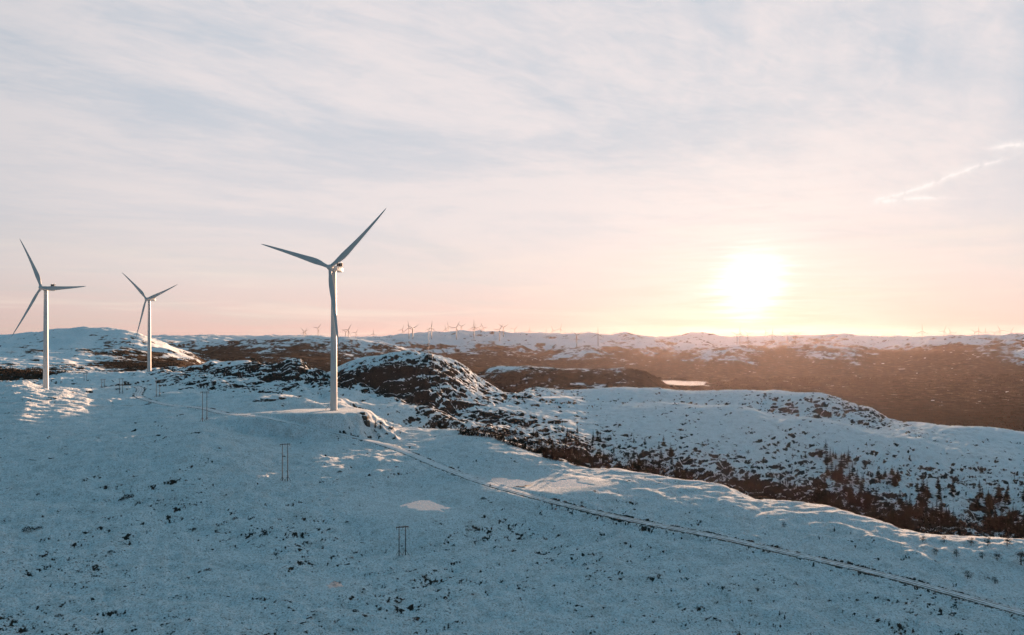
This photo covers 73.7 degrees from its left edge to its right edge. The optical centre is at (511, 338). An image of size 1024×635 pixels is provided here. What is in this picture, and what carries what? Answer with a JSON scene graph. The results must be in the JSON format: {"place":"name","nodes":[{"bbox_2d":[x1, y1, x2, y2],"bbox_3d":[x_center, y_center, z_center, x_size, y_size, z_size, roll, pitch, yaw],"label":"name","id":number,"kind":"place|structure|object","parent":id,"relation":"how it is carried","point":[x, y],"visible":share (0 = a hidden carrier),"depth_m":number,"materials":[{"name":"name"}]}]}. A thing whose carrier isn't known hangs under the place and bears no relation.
{"place":"outdoors","nodes":[
{"label":"outdoors","id":0,"kind":"place"},
{"bbox_2d":[0,402,133,405],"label":"track","id":1,"kind":"structure","parent":0,"point":[77,405],"depth_m":478.89,"materials":[{"name":"white snow"}]},
{"bbox_2d":[326,581,341,587],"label":"pond","id":2,"kind":"structure","parent":0,"point":[333,584],"depth_m":225.52,"materials":[{"name":"white ice"}]},
{"bbox_2d":[400,500,450,511],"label":"pond","id":3,"kind":"structure","parent":0,"point":[424,505],"depth_m":293.28,"materials":[{"name":"white ice"}]},
{"bbox_2d":[490,477,530,487],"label":"pond","id":4,"kind":"structure","parent":0,"point":[508,483],"depth_m":322.53,"materials":[{"name":"white ice"}]},
{"bbox_2d":[0,350,1023,634],"bbox_3d":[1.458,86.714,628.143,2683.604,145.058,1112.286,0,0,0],"label":"ground","id":5,"kind":"structure","parent":0,"point":[174,470],"depth_m":285.25,"materials":[{"name":"white snow"}]},
{"bbox_2d":[21,526,34,531],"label":"heather bush","id":6,"kind":"object","parent":5,"relation":"on","point":[28,527],"visible":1,"depth_m":252.75,"materials":[{"name":"brown plant"}]},
{"bbox_2d":[11,240,84,388],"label":"wind turbine","id":7,"kind":"object","parent":5,"relation":"on","point":[52,287],"visible":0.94,"depth_m":584.32,"materials":[{"name":"paint"}]},
{"bbox_2d":[119,378,123,393],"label":"power pole","id":8,"kind":"object","parent":5,"relation":"on","point":[122,392],"visible":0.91,"depth_m":602.83,"materials":[{"name":"brown wood"}]},
{"bbox_2d":[120,494,133,499],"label":"heather bush","id":9,"kind":"object","parent":5,"relation":"on","point":[130,495],"visible":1,"depth_m":282.35,"materials":[{"name":"brown plant"}]},
{"bbox_2d":[124,274,175,371],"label":"wind turbine","id":10,"kind":"object","parent":5,"relation":"on","point":[149,300],"visible":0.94,"depth_m":819.39,"materials":[{"name":"paint"}]},
{"bbox_2d":[155,380,159,396],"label":"power pole","id":11,"kind":"object","parent":5,"relation":"on","point":[156,389],"visible":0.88,"depth_m":534.05,"materials":[{"name":"brown wood"}]},
{"bbox_2d":[200,391,208,421],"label":"power pole","id":12,"kind":"object","parent":5,"relation":"on","point":[202,407],"visible":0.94,"depth_m":392.98,"materials":[{"name":"brown wood"}]},
{"bbox_2d":[260,398,278,401],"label":"rock outcrop","id":13,"kind":"object","parent":5,"relation":"on","point":[268,399],"visible":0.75,"depth_m":475.40,"materials":[{"name":"grey stone"}]},
{"bbox_2d":[280,443,290,480],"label":"power pole","id":14,"kind":"object","parent":5,"relation":"on","point":[287,461],"visible":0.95,"depth_m":308.96,"materials":[{"name":"brown wood"}]},
{"bbox_2d":[262,210,384,410],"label":"wind turbine","id":15,"kind":"object","parent":5,"relation":"on","point":[332,268],"visible":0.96,"depth_m":417.20,"materials":[{"name":"paint"}]},
{"bbox_2d":[362,414,368,420],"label":"rock outcrop","id":16,"kind":"object","parent":5,"relation":"on","point":[365,417],"visible":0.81,"depth_m":403.80,"materials":[{"name":"grey stone"}]},
{"bbox_2d":[364,420,369,426],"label":"rock outcrop","id":17,"kind":"object","parent":5,"relation":"on","point":[367,423],"visible":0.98,"depth_m":403.77,"materials":[{"name":"grey stone"}]},
{"bbox_2d":[396,526,409,555],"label":"power pole","id":18,"kind":"object","parent":5,"relation":"on","point":[405,540],"visible":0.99,"depth_m":247.64,"materials":[{"name":"brown wood"}]},
{"bbox_2d":[549,442,555,459],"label":"spruce tree","id":19,"kind":"object","parent":5,"relation":"on","point":[552,455],"visible":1,"depth_m":379.70,"materials":[{"name":"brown plant"}]},
{"bbox_2d":[554,450,559,460],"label":"spruce tree","id":20,"kind":"object","parent":5,"relation":"on","point":[556,457],"visible":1,"depth_m":379.70,"materials":[{"name":"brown plant"}]},
{"bbox_2d":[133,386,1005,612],"bbox_3d":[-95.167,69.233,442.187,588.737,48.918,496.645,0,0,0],"label":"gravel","id":21,"kind":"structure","parent":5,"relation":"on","point":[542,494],"depth_m":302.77,"materials":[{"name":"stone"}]},
{"bbox_2d":[568,447,572,463],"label":"spruce tree","id":22,"kind":"object","parent":5,"relation":"on","point":[570,458],"visible":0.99,"depth_m":382.99,"materials":[{"name":"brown plant"}]},
{"bbox_2d":[573,450,580,465],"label":"spruce tree","id":23,"kind":"object","parent":5,"relation":"on","point":[577,461],"visible":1,"depth_m":379.55,"materials":[{"name":"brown plant"}]},
{"bbox_2d":[590,454,594,467],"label":"spruce tree","id":24,"kind":"object","parent":5,"relation":"on","point":[592,464],"visible":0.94,"depth_m":379.75,"materials":[{"name":"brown plant"}]},
{"bbox_2d":[643,461,648,472],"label":"spruce tree","id":25,"kind":"object","parent":5,"relation":"on","point":[647,470],"visible":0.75,"depth_m":379.66,"materials":[{"name":"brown plant"}]},
{"bbox_2d":[668,446,673,455],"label":"spruce tree","id":26,"kind":"object","parent":5,"relation":"on","point":[670,451],"visible":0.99,"depth_m":557.19,"materials":[{"name":"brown plant"}]},
{"bbox_2d":[680,466,685,478],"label":"spruce tree","id":27,"kind":"object","parent":5,"relation":"on","point":[682,476],"visible":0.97,"depth_m":488.33,"materials":[{"name":"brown plant"}]},
{"bbox_2d":[457,425,1022,537],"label":"undergrowth","id":28,"kind":"object","parent":5,"relation":"on","point":[466,432],"visible":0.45,"depth_m":457.88,"materials":[{"name":"brown plant"}]},
{"bbox_2d":[812,485,817,503],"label":"spruce tree","id":29,"kind":"object","parent":5,"relation":"on","point":[815,497],"visible":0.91,"depth_m":455.51,"materials":[{"name":"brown plant"}]},
{"bbox_2d":[816,490,823,504],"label":"spruce tree","id":30,"kind":"object","parent":5,"relation":"on","point":[817,502],"visible":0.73,"depth_m":450.39,"materials":[{"name":"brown plant"}]},
{"bbox_2d":[817,479,822,495],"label":"spruce tree","id":31,"kind":"object","parent":5,"relation":"on","point":[818,490],"visible":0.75,"depth_m":463.68,"materials":[{"name":"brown plant"}]},
{"bbox_2d":[819,472,828,488],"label":"spruce tree","id":32,"kind":"object","parent":5,"relation":"on","point":[824,483],"visible":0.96,"depth_m":493.73,"materials":[{"name":"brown plant"}]},
{"bbox_2d":[822,486,829,501],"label":"spruce tree","id":33,"kind":"object","parent":5,"relation":"on","point":[824,492],"visible":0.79,"depth_m":459.52,"materials":[{"name":"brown plant"}]},
{"bbox_2d":[822,451,830,462],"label":"spruce tree","id":34,"kind":"object","parent":5,"relation":"on","point":[824,460],"visible":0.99,"depth_m":576.55,"materials":[{"name":"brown plant"}]},
{"bbox_2d":[825,463,830,475],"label":"spruce tree","id":35,"kind":"object","parent":5,"relation":"on","point":[827,472],"visible":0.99,"depth_m":518.42,"materials":[{"name":"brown plant"}]},
{"bbox_2d":[830,466,839,480],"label":"spruce tree","id":36,"kind":"object","parent":5,"relation":"on","point":[834,477],"visible":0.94,"depth_m":511.77,"materials":[{"name":"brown plant"}]},
{"bbox_2d":[833,475,839,490],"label":"spruce tree","id":37,"kind":"object","parent":5,"relation":"on","point":[837,484],"visible":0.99,"depth_m":481.34,"materials":[{"name":"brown plant"}]},
{"bbox_2d":[835,497,843,509],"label":"spruce tree","id":38,"kind":"object","parent":5,"relation":"on","point":[839,505],"visible":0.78,"depth_m":449.32,"materials":[{"name":"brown plant"}]},
{"bbox_2d":[836,491,843,505],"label":"spruce tree","id":39,"kind":"object","parent":5,"relation":"on","point":[840,496],"visible":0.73,"depth_m":455.53,"materials":[{"name":"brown plant"}]},
{"bbox_2d":[838,468,844,482],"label":"spruce tree","id":40,"kind":"object","parent":5,"relation":"on","point":[841,476],"visible":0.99,"depth_m":509.47,"materials":[{"name":"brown plant"}]},
{"bbox_2d":[836,452,847,467],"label":"spruce tree","id":41,"kind":"object","parent":5,"relation":"on","point":[841,458],"visible":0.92,"depth_m":567.54,"materials":[{"name":"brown plant"}]},
{"bbox_2d":[842,477,847,491],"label":"spruce tree","id":42,"kind":"object","parent":5,"relation":"on","point":[845,488],"visible":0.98,"depth_m":480.58,"materials":[{"name":"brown plant"}]},
{"bbox_2d":[845,447,852,461],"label":"spruce tree","id":43,"kind":"object","parent":5,"relation":"on","point":[849,458],"visible":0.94,"depth_m":578.36,"materials":[{"name":"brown plant"}]},
{"bbox_2d":[849,482,855,499],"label":"spruce tree","id":44,"kind":"object","parent":5,"relation":"on","point":[851,494],"visible":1,"depth_m":470.89,"materials":[{"name":"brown plant"}]},
{"bbox_2d":[850,462,855,475],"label":"spruce tree","id":45,"kind":"object","parent":5,"relation":"on","point":[852,470],"visible":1,"depth_m":525.12,"materials":[{"name":"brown plant"}]},
{"bbox_2d":[853,469,860,484],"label":"spruce tree","id":46,"kind":"object","parent":5,"relation":"on","point":[857,482],"visible":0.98,"depth_m":511.28,"materials":[{"name":"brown plant"}]},
{"bbox_2d":[856,497,862,506],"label":"spruce tree","id":47,"kind":"object","parent":5,"relation":"on","point":[859,503],"visible":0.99,"depth_m":469.32,"materials":[{"name":"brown plant"}]},
{"bbox_2d":[857,485,863,499],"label":"spruce tree","id":48,"kind":"object","parent":5,"relation":"on","point":[860,494],"visible":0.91,"depth_m":475.13,"materials":[{"name":"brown plant"}]},
{"bbox_2d":[860,477,864,489],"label":"spruce tree","id":49,"kind":"object","parent":5,"relation":"on","point":[861,482],"visible":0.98,"depth_m":494.73,"materials":[{"name":"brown plant"}]},
{"bbox_2d":[862,496,870,505],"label":"spruce tree","id":50,"kind":"object","parent":5,"relation":"on","point":[866,502],"visible":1,"depth_m":466.02,"materials":[{"name":"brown plant"}]},
{"bbox_2d":[862,489,873,502],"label":"spruce tree","id":51,"kind":"object","parent":5,"relation":"on","point":[867,493],"visible":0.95,"depth_m":468.51,"materials":[{"name":"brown plant"}]},
{"bbox_2d":[866,506,872,516],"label":"spruce tree","id":52,"kind":"object","parent":5,"relation":"on","point":[869,514],"visible":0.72,"depth_m":432.32,"materials":[{"name":"brown plant"}]},
{"bbox_2d":[873,486,879,503],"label":"spruce tree","id":53,"kind":"object","parent":5,"relation":"on","point":[876,496],"visible":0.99,"depth_m":468.76,"materials":[{"name":"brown plant"}]},
{"bbox_2d":[882,507,888,522],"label":"spruce tree","id":54,"kind":"object","parent":5,"relation":"on","point":[884,517],"visible":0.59,"depth_m":423.60,"materials":[{"name":"brown plant"}]},
{"bbox_2d":[888,505,894,524],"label":"spruce tree","id":55,"kind":"object","parent":5,"relation":"on","point":[890,516],"visible":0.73,"depth_m":429.52,"materials":[{"name":"brown plant"}]},
{"bbox_2d":[889,472,898,485],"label":"spruce tree","id":56,"kind":"object","parent":5,"relation":"on","point":[893,483],"visible":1,"depth_m":517.39,"materials":[{"name":"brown plant"}]},
{"bbox_2d":[892,506,902,526],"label":"spruce tree","id":57,"kind":"object","parent":5,"relation":"on","point":[894,511],"visible":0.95,"depth_m":429.87,"materials":[{"name":"brown plant"}]},
{"bbox_2d":[894,510,903,528],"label":"spruce tree","id":58,"kind":"object","parent":5,"relation":"on","point":[900,523],"visible":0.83,"depth_m":427.53,"materials":[{"name":"brown plant"}]},
{"bbox_2d":[895,493,903,504],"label":"spruce tree","id":59,"kind":"object","parent":5,"relation":"on","point":[898,502],"visible":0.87,"depth_m":464.70,"materials":[{"name":"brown plant"}]},
{"bbox_2d":[897,495,904,512],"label":"spruce tree","id":60,"kind":"object","parent":5,"relation":"on","point":[902,504],"visible":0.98,"depth_m":449.05,"materials":[{"name":"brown plant"}]},
{"bbox_2d":[900,514,906,526],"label":"spruce tree","id":61,"kind":"object","parent":5,"relation":"on","point":[902,517],"visible":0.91,"depth_m":431.13,"materials":[{"name":"brown plant"}]},
{"bbox_2d":[900,498,911,514],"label":"spruce tree","id":62,"kind":"object","parent":5,"relation":"on","point":[905,502],"visible":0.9,"depth_m":446.67,"materials":[{"name":"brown plant"}]},
{"bbox_2d":[904,517,914,528],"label":"spruce tree","id":63,"kind":"object","parent":5,"relation":"on","point":[908,524],"visible":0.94,"depth_m":426.97,"materials":[{"name":"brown plant"}]},
{"bbox_2d":[907,496,914,513],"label":"spruce tree","id":64,"kind":"object","parent":5,"relation":"on","point":[909,501],"visible":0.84,"depth_m":451.64,"materials":[{"name":"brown plant"}]},
{"bbox_2d":[912,505,922,515],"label":"spruce tree","id":65,"kind":"object","parent":5,"relation":"on","point":[915,508],"visible":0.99,"depth_m":449.16,"materials":[{"name":"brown plant"}]},
{"bbox_2d":[916,505,921,519],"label":"spruce tree","id":66,"kind":"object","parent":5,"relation":"on","point":[918,513],"visible":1,"depth_m":446.69,"materials":[{"name":"brown plant"}]},
{"bbox_2d":[919,479,925,492],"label":"spruce tree","id":67,"kind":"object","parent":5,"relation":"on","point":[922,488],"visible":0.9,"depth_m":501.25,"materials":[{"name":"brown plant"}]},
{"bbox_2d":[924,498,929,510],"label":"spruce tree","id":68,"kind":"object","parent":5,"relation":"on","point":[926,506],"visible":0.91,"depth_m":458.73,"materials":[{"name":"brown plant"}]},
{"bbox_2d":[923,482,934,498],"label":"spruce tree","id":69,"kind":"object","parent":5,"relation":"on","point":[927,494],"visible":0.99,"depth_m":485.61,"materials":[{"name":"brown plant"}]},
{"bbox_2d":[929,506,935,520],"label":"spruce tree","id":70,"kind":"object","parent":5,"relation":"on","point":[932,509],"visible":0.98,"depth_m":449.46,"materials":[{"name":"brown plant"}]},
{"bbox_2d":[934,501,940,516],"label":"spruce tree","id":71,"kind":"object","parent":5,"relation":"on","point":[936,511],"visible":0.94,"depth_m":453.29,"materials":[{"name":"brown plant"}]},
{"bbox_2d":[935,485,941,498],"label":"spruce tree","id":72,"kind":"object","parent":5,"relation":"on","point":[939,489],"visible":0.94,"depth_m":501.58,"materials":[{"name":"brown plant"}]},
{"bbox_2d":[938,495,944,514],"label":"spruce tree","id":73,"kind":"object","parent":5,"relation":"on","point":[941,506],"visible":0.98,"depth_m":454.06,"materials":[{"name":"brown plant"}]},
{"bbox_2d":[940,509,950,525],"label":"spruce tree","id":74,"kind":"object","parent":5,"relation":"on","point":[944,521],"visible":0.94,"depth_m":447.66,"materials":[{"name":"brown plant"}]},
{"bbox_2d":[950,479,956,492],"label":"spruce tree","id":75,"kind":"object","parent":5,"relation":"on","point":[952,487],"visible":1,"depth_m":510.70,"materials":[{"name":"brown plant"}]},
{"bbox_2d":[950,508,960,526],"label":"spruce tree","id":76,"kind":"object","parent":5,"relation":"on","point":[953,518],"visible":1,"depth_m":447.84,"materials":[{"name":"brown plant"}]},
{"bbox_2d":[975,496,980,508],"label":"spruce tree","id":77,"kind":"object","parent":5,"relation":"on","point":[977,503],"visible":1,"depth_m":482.62,"materials":[{"name":"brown plant"}]},
{"bbox_2d":[976,486,983,497],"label":"spruce tree","id":78,"kind":"object","parent":5,"relation":"on","point":[980,494],"visible":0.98,"depth_m":502.30,"materials":[{"name":"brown plant"}]},
{"bbox_2d":[981,514,989,527],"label":"spruce tree","id":79,"kind":"object","parent":5,"relation":"on","point":[984,518],"visible":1,"depth_m":452.09,"materials":[{"name":"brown plant"}]},
{"bbox_2d":[983,495,993,506],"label":"spruce tree","id":80,"kind":"object","parent":5,"relation":"on","point":[988,497],"visible":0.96,"depth_m":486.72,"materials":[{"name":"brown plant"}]},
{"bbox_2d":[982,505,996,526],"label":"spruce tree","id":81,"kind":"object","parent":5,"relation":"on","point":[989,517],"visible":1,"depth_m":452.04,"materials":[{"name":"brown plant"}]},
{"bbox_2d":[987,495,996,509],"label":"spruce tree","id":82,"kind":"object","parent":5,"relation":"on","point":[991,500],"visible":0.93,"depth_m":482.68,"materials":[{"name":"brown plant"}]},
{"bbox_2d":[992,510,1001,526],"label":"spruce tree","id":83,"kind":"object","parent":5,"relation":"on","point":[996,523],"visible":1,"depth_m":450.63,"materials":[{"name":"brown plant"}]},
{"bbox_2d":[993,483,1003,497],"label":"spruce tree","id":84,"kind":"object","parent":5,"relation":"on","point":[998,492],"visible":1,"depth_m":501.17,"materials":[{"name":"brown plant"}]},
{"bbox_2d":[999,512,1004,528],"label":"spruce tree","id":85,"kind":"object","parent":5,"relation":"on","point":[1002,523],"visible":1,"depth_m":450.52,"materials":[{"name":"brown plant"}]},
{"bbox_2d":[1000,493,1009,508],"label":"spruce tree","id":86,"kind":"object","parent":5,"relation":"on","point":[1004,501],"visible":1,"depth_m":485.62,"materials":[{"name":"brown plant"}]},
{"bbox_2d":[1002,523,1008,532],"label":"spruce tree","id":87,"kind":"object","parent":5,"relation":"on","point":[1006,528],"visible":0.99,"depth_m":443.11,"materials":[{"name":"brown plant"}]},
{"bbox_2d":[1002,513,1014,527],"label":"spruce tree","id":88,"kind":"object","parent":5,"relation":"on","point":[1008,521],"visible":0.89,"depth_m":449.86,"materials":[{"name":"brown plant"}]},
{"bbox_2d":[1005,487,1011,500],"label":"spruce tree","id":89,"kind":"object","parent":5,"relation":"on","point":[1007,494],"visible":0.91,"depth_m":496.65,"materials":[{"name":"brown plant"}]},
{"bbox_2d":[1010,521,1015,532],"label":"spruce tree","id":90,"kind":"object","parent":5,"relation":"on","point":[1012,529],"visible":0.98,"depth_m":443.33,"materials":[{"name":"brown plant"}]},
{"bbox_2d":[1013,550,1023,564],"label":"pine tree","id":91,"kind":"object","parent":5,"relation":"on","point":[1020,555],"visible":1,"depth_m":264.59,"materials":[{"name":"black plant"}]},
{"bbox_2d":[1013,527,1023,538],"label":"spruce tree","id":92,"kind":"object","parent":5,"relation":"on","point":[1019,535],"visible":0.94,"depth_m":428.06,"materials":[{"name":"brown plant"}]},
{"bbox_2d":[0,326,1023,425],"bbox_3d":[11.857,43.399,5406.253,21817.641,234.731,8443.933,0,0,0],"label":"hills","id":93,"kind":"structure","parent":0,"point":[702,355],"depth_m":2930.53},
{"bbox_2d":[0,340,1023,431],"bbox_3d":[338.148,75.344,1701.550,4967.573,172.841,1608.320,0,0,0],"label":"birch forest","id":94,"kind":"object","parent":93,"relation":"on","point":[715,383],"visible":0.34,"depth_m":1816.38,"materials":[{"name":"brown plant"}]},
{"bbox_2d":[0,0,1023,336],"label":"sky","id":95,"kind":"structure","parent":0,"point":[656,168],"materials":[{"name":"white"}]},
{"bbox_2d":[547,478,592,487],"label":"pond","id":96,"kind":"structure","parent":0,"point":[567,483],"depth_m":323.50,"materials":[{"name":"white ice"}]},
{"bbox_2d":[123,385,1023,615],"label":"road","id":97,"kind":"structure","parent":0,"point":[140,391],"depth_m":279.93,"materials":[{"name":"white snow"}]},
{"bbox_2d":[662,380,726,385],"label":"lake","id":98,"kind":"structure","parent":0,"point":[680,382],"depth_m":2244.71,"materials":[{"name":"white ice"}]}
]}

